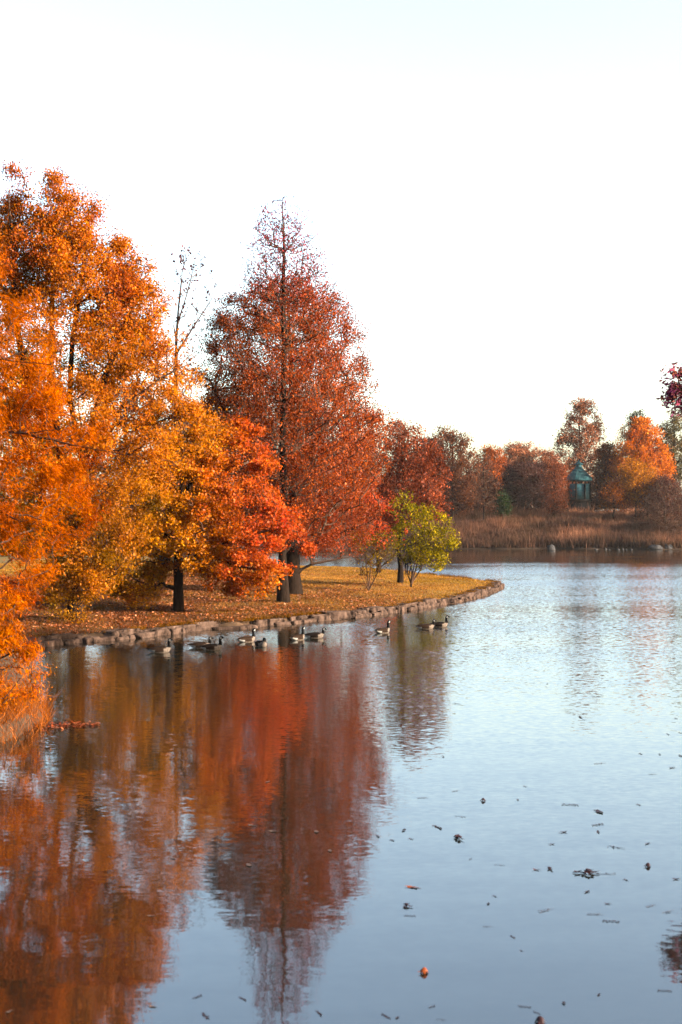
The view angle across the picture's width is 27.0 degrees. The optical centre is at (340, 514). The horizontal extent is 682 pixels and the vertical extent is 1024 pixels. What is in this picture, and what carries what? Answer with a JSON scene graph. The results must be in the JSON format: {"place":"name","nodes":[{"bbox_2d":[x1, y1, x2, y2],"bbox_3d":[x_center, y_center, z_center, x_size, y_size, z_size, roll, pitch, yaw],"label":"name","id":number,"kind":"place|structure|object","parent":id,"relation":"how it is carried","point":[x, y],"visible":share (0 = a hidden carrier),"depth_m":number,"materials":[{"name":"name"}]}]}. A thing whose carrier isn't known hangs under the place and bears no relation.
{"place":"outdoors","nodes":[
{"label":"outdoors","id":0,"kind":"place"},
{"bbox_2d":[0,555,494,741],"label":"lawn","id":1,"kind":"structure","parent":0,"point":[223,624],"depth_m":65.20,"materials":[{"name":"brown plant"}]},
{"bbox_2d":[0,673,63,742],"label":"tall grass","id":2,"kind":"structure","parent":1,"relation":"on","point":[43,707],"depth_m":33.57,"materials":[{"name":"orange plant"}]},
{"bbox_2d":[0,348,79,556],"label":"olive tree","id":3,"kind":"object","parent":1,"relation":"on","point":[3,499],"visible":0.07,"depth_m":148.70,"materials":[{"name":"orange plant"}]},
{"bbox_2d":[0,219,129,720],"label":"cypress tree","id":4,"kind":"object","parent":1,"relation":"on","point":[29,404],"visible":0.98,"depth_m":37.18,"materials":[{"name":"orange plant"}]},
{"bbox_2d":[0,158,243,623],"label":"orange tree","id":5,"kind":"object","parent":1,"relation":"on","point":[63,241],"visible":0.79,"depth_m":60.34,"materials":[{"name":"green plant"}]},
{"bbox_2d":[86,369,167,555],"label":"russet tree","id":6,"kind":"object","parent":1,"relation":"on","point":[122,416],"visible":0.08,"depth_m":163.82,"materials":[{"name":"orange plant"}]},
{"bbox_2d":[166,245,223,572],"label":"bare tree","id":7,"kind":"object","parent":1,"relation":"on","point":[178,317],"visible":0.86,"depth_m":101.88,"materials":[{"name":"brown plant"}]},
{"bbox_2d":[89,412,319,611],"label":"spreading tree","id":8,"kind":"object","parent":1,"relation":"on","point":[176,539],"visible":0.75,"depth_m":65.61,"materials":[{"name":"orange plant"}]},
{"bbox_2d":[0,566,480,651],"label":"fallen leaves","id":9,"kind":"object","parent":1,"relation":"on","point":[188,610],"visible":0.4,"depth_m":70.06,"materials":[{"name":"orange plant"}]},
{"bbox_2d":[22,582,504,647],"bbox_3d":[1.468,4.932,75.266,5.114,0.796,51.161,0,0,27],"label":"stone edging","id":10,"kind":"object","parent":1,"relation":"on","point":[108,635],"visible":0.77,"depth_m":63.79,"materials":[{"name":"stone"}]},
{"bbox_2d":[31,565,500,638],"bbox_3d":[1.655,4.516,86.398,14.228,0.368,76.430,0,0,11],"label":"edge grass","id":11,"kind":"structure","parent":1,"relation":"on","point":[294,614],"depth_m":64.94,"materials":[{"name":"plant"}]},
{"bbox_2d":[185,268,392,594],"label":"dense red tree","id":12,"kind":"object","parent":1,"relation":"on","point":[294,580],"visible":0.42,"depth_m":79.27,"materials":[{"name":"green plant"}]},
{"bbox_2d":[212,190,410,602],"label":"slender red tree","id":13,"kind":"object","parent":1,"relation":"on","point":[283,592],"visible":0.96,"depth_m":73.10,"materials":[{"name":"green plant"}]},
{"bbox_2d":[349,528,400,590],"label":"thin shrub","id":14,"kind":"object","parent":1,"relation":"on","point":[368,586],"visible":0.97,"depth_m":84.08,"materials":[{"name":"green plant"}]},
{"bbox_2d":[342,481,409,572],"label":"red tree","id":15,"kind":"object","parent":1,"relation":"on","point":[378,525],"visible":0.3,"depth_m":109.96,"materials":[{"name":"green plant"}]},
{"bbox_2d":[376,422,453,582],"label":"young red tree","id":16,"kind":"object","parent":1,"relation":"on","point":[416,484],"visible":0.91,"depth_m":93.71,"materials":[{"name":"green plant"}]},
{"bbox_2d":[386,490,461,586],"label":"yellow green shrub","id":17,"kind":"object","parent":1,"relation":"on","point":[420,554],"visible":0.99,"depth_m":89.07,"materials":[{"name":"green plant"}]},
{"bbox_2d":[0,548,681,1023],"bbox_3d":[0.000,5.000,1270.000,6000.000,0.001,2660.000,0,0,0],"label":"lake water","id":18,"kind":"structure","parent":0,"point":[534,694],"depth_m":23.58,"materials":[{"name":"blue liquid"}]},
{"bbox_2d":[26,720,100,733],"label":"drifted leaves","id":19,"kind":"object","parent":18,"relation":"on","point":[74,726],"visible":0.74,"depth_m":33.74,"materials":[{"name":"brown plant"}]},
{"bbox_2d":[146,638,172,652],"bbox_3d":[-6.588,4.767,51.708,1.010,0.582,0.370,0,0,-4],"label":"goose","id":20,"kind":"object","parent":18,"relation":"on","point":[160,649],"visible":1,"depth_m":51.59},
{"bbox_2d":[187,637,213,647],"bbox_3d":[-5.279,4.812,53.458,1.028,0.491,0.370,0,0,-2],"label":"goose","id":21,"kind":"object","parent":18,"relation":"on","point":[195,644],"visible":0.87,"depth_m":53.35},
{"bbox_2d":[199,636,223,649],"bbox_3d":[-4.802,4.767,52.668,1.010,0.582,0.370,0,0,4],"label":"goose","id":22,"kind":"object","parent":18,"relation":"on","point":[212,646],"visible":0.98,"depth_m":52.55},
{"bbox_2d":[237,628,255,641],"bbox_3d":[-3.723,4.767,55.975,1.010,0.582,0.370,0,0,-38],"label":"goose","id":23,"kind":"object","parent":18,"relation":"on","point":[247,638],"visible":0.99,"depth_m":55.88},
{"bbox_2d":[254,637,266,646],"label":"goose","id":24,"kind":"object","parent":18,"relation":"on","point":[260,643],"visible":0.99,"depth_m":53.83},
{"bbox_2d":[289,626,304,640],"bbox_3d":[-1.739,4.767,56.868,0.370,0.582,1.010,0,0,38],"label":"goose","id":25,"kind":"object","parent":18,"relation":"on","point":[295,637],"visible":1,"depth_m":56.75},
{"bbox_2d":[304,627,326,637],"bbox_3d":[-1.073,4.812,57.805,1.028,0.491,0.370,0,0,-2],"label":"goose","id":26,"kind":"object","parent":18,"relation":"on","point":[315,635],"visible":0.87,"depth_m":57.68},
{"bbox_2d":[374,620,390,632],"bbox_3d":[1.758,4.767,60.244,1.010,0.582,0.370,0,0,-42],"label":"goose","id":27,"kind":"object","parent":18,"relation":"on","point":[383,630],"visible":0.96,"depth_m":60.12},
{"bbox_2d":[417,967,427,973],"bbox_3d":[0.910,4.969,15.530,0.147,0.069,0.104,0,0,-59],"label":"floating leaf","id":28,"kind":"object","parent":18,"relation":"on","point":[423,970],"visible":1,"depth_m":15.50,"materials":[{"name":"orange plant"}]},
{"bbox_2d":[416,619,436,628],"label":"goose","id":29,"kind":"object","parent":18,"relation":"on","point":[425,626],"visible":0.98,"depth_m":62.24},
{"bbox_2d":[430,615,448,626],"bbox_3d":[4.371,4.767,63.483,1.010,0.582,0.370,0,0,3],"label":"goose","id":30,"kind":"object","parent":18,"relation":"on","point":[441,624],"visible":0.9,"depth_m":63.36},
{"bbox_2d":[534,1016,544,1023],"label":"floating leaf","id":31,"kind":"object","parent":18,"relation":"on","point":[539,1020],"visible":1,"depth_m":13.96,"materials":[{"name":"brown plant"}]},
{"bbox_2d":[547,544,554,550],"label":"boulder","id":32,"kind":"object","parent":18,"relation":"in","point":[551,547],"visible":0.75,"depth_m":199.93,"materials":[{"name":"grey stone"}]},
{"bbox_2d":[573,868,597,873],"bbox_3d":[3.417,4.967,19.802,0.379,0.056,0.194,0,0,8],"label":"leaf clump","id":33,"kind":"object","parent":18,"relation":"on","point":[588,871],"visible":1,"depth_m":19.83,"materials":[{"name":"plant"}]},
{"bbox_2d":[0,0,681,510],"label":"sky","id":34,"kind":"structure","parent":0,"point":[496,185],"materials":[{"name":"white"}]},
{"bbox_2d":[38,511,681,549],"bbox_3d":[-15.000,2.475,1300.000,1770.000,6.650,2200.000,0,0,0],"label":"bank","id":35,"kind":"structure","parent":0,"point":[673,548],"depth_m":209.64,"materials":[{"name":"soil"}]},
{"bbox_2d":[145,384,200,538],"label":"grey brown tree","id":36,"kind":"object","parent":35,"relation":"on","point":[179,423],"visible":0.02,"depth_m":194.51,"materials":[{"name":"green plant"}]},
{"bbox_2d":[167,397,204,499],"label":"dusky brown tree","id":37,"kind":"object","parent":35,"relation":"on","point":[188,423],"visible":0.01,"depth_m":238.51,"materials":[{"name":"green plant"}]},
{"bbox_2d":[178,381,259,548],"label":"brown tree","id":38,"kind":"object","parent":35,"relation":"on","point":[220,473],"visible":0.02,"depth_m":184.53,"materials":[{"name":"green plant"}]},
{"bbox_2d":[229,398,277,504],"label":"hazy brown tree","id":39,"kind":"object","parent":35,"relation":"on","point":[250,441],"visible":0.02,"depth_m":234.52,"materials":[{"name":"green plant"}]},
{"bbox_2d":[287,391,340,507],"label":"dim brown tree","id":40,"kind":"object","parent":35,"relation":"on","point":[324,473],"visible":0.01,"depth_m":233.57,"materials":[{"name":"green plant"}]},
{"bbox_2d":[1,500,681,548],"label":"reeds","id":41,"kind":"object","parent":35,"relation":"on","point":[531,528],"visible":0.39,"depth_m":215.33,"materials":[{"name":"brown plant"}]},
{"bbox_2d":[331,408,386,518],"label":"shaded brown tree","id":42,"kind":"object","parent":35,"relation":"on","point":[364,459],"visible":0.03,"depth_m":231.29,"materials":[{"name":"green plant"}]},
{"bbox_2d":[379,416,420,506],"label":"russet tree","id":43,"kind":"object","parent":35,"relation":"on","point":[401,424],"visible":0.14,"depth_m":239.12,"materials":[{"name":"red plant"}]},
{"bbox_2d":[413,433,451,509],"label":"maroon tree","id":44,"kind":"object","parent":35,"relation":"on","point":[428,438],"visible":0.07,"depth_m":235.04,"materials":[{"name":"red plant"}]},
{"bbox_2d":[424,423,483,518],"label":"brown tree","id":45,"kind":"object","parent":35,"relation":"on","point":[461,486],"visible":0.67,"depth_m":226.93,"materials":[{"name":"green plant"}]},
{"bbox_2d":[448,470,501,512],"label":"brown thicket","id":46,"kind":"object","parent":35,"relation":"on","point":[493,491],"visible":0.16,"depth_m":237.53,"materials":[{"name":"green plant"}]},
{"bbox_2d":[467,451,499,523],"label":"bare grey tree","id":47,"kind":"object","parent":35,"relation":"on","point":[484,483],"visible":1,"depth_m":221.87,"materials":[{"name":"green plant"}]},
{"bbox_2d":[472,443,509,506],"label":"orange tree","id":48,"kind":"object","parent":35,"relation":"on","point":[499,461],"visible":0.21,"depth_m":245.09,"materials":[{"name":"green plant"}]},
{"bbox_2d":[492,487,512,520],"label":"green bush","id":49,"kind":"object","parent":35,"relation":"on","point":[504,505],"visible":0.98,"depth_m":223.57,"materials":[{"name":"green plant"}]},
{"bbox_2d":[498,439,544,490],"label":"pink orange tree","id":50,"kind":"object","parent":35,"relation":"on","point":[513,452],"visible":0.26,"depth_m":260.36,"materials":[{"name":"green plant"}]},
{"bbox_2d":[498,460,552,510],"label":"dark thicket","id":51,"kind":"object","parent":35,"relation":"on","point":[523,482],"visible":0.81,"depth_m":233.59,"materials":[{"name":"brown plant"}]},
{"bbox_2d":[536,447,571,503],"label":"pinkish tree","id":52,"kind":"object","parent":35,"relation":"on","point":[545,454],"visible":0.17,"depth_m":257.17,"materials":[{"name":"orange plant"}]},
{"bbox_2d":[538,455,574,518],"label":"thin brown tree","id":53,"kind":"object","parent":35,"relation":"on","point":[551,480],"visible":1,"depth_m":225.43,"materials":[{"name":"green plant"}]},
{"bbox_2d":[565,459,592,510],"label":"pavilion","id":54,"kind":"structure","parent":35,"relation":"on","point":[581,493],"depth_m":238.56,"materials":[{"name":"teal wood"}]},
{"bbox_2d":[549,394,610,491],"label":"airy tree","id":55,"kind":"object","parent":35,"relation":"on","point":[581,453],"visible":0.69,"depth_m":264.54,"materials":[{"name":"brown plant"}]},
{"bbox_2d":[557,477,617,512],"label":"russet thicket","id":56,"kind":"object","parent":35,"relation":"on","point":[594,505],"visible":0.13,"depth_m":244.86,"materials":[{"name":"brown plant"}]},
{"bbox_2d":[588,441,621,510],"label":"dull brown tree","id":57,"kind":"object","parent":35,"relation":"on","point":[604,454],"visible":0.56,"depth_m":243.09,"materials":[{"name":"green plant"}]},
{"bbox_2d":[594,481,634,518],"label":"orange leaved shrub","id":58,"kind":"object","parent":35,"relation":"on","point":[610,495],"visible":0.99,"depth_m":223.41,"materials":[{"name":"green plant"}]},
{"bbox_2d":[624,406,651,509],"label":"tree","id":59,"kind":"object","parent":35,"relation":"on","point":[634,413],"visible":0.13,"depth_m":271.69,"materials":[{"name":"orange plant"}]},
{"bbox_2d":[615,457,661,516],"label":"tree","id":60,"kind":"object","parent":35,"relation":"on","point":[635,482],"visible":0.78,"depth_m":223.68,"materials":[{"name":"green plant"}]},
{"bbox_2d":[602,416,677,512],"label":"bright orange tree","id":61,"kind":"object","parent":35,"relation":"on","point":[644,451],"visible":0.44,"depth_m":238.36,"materials":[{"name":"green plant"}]},
{"bbox_2d":[628,490,667,531],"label":"bare shrub","id":62,"kind":"object","parent":35,"relation":"on","point":[647,513],"visible":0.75,"depth_m":213.72,"materials":[{"name":"brown plant"}]},
{"bbox_2d":[648,544,662,549],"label":"boulder","id":63,"kind":"object","parent":35,"relation":"on","point":[654,547],"visible":0.73,"depth_m":205.33,"materials":[{"name":"grey stone"}]},
{"bbox_2d":[633,472,681,518],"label":"brown undergrowth shrub","id":64,"kind":"object","parent":35,"relation":"on","point":[663,479],"visible":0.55,"depth_m":220.74,"materials":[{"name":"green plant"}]},
{"bbox_2d":[642,476,681,536],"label":"bare shrub","id":65,"kind":"object","parent":35,"relation":"on","point":[669,506],"visible":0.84,"depth_m":212.46,"materials":[{"name":"brown plant"}]},
{"bbox_2d":[654,405,681,500],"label":"pale green tree","id":66,"kind":"object","parent":35,"relation":"on","point":[671,435],"visible":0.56,"depth_m":266.96,"materials":[{"name":"green plant"}]},
{"bbox_2d":[664,544,672,548],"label":"boulder","id":67,"kind":"object","parent":35,"relation":"on","point":[670,546],"visible":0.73,"depth_m":205.60,"materials":[{"name":"grey stone"}]},
{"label":"right bank","id":68,"kind":"structure","parent":0,"visible":0},
{"bbox_2d":[654,362,681,419],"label":"purple tree","id":69,"kind":"object","parent":68,"relation":"on","point":[673,392],"visible":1,"depth_m":44.92,"materials":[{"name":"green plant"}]}
]}

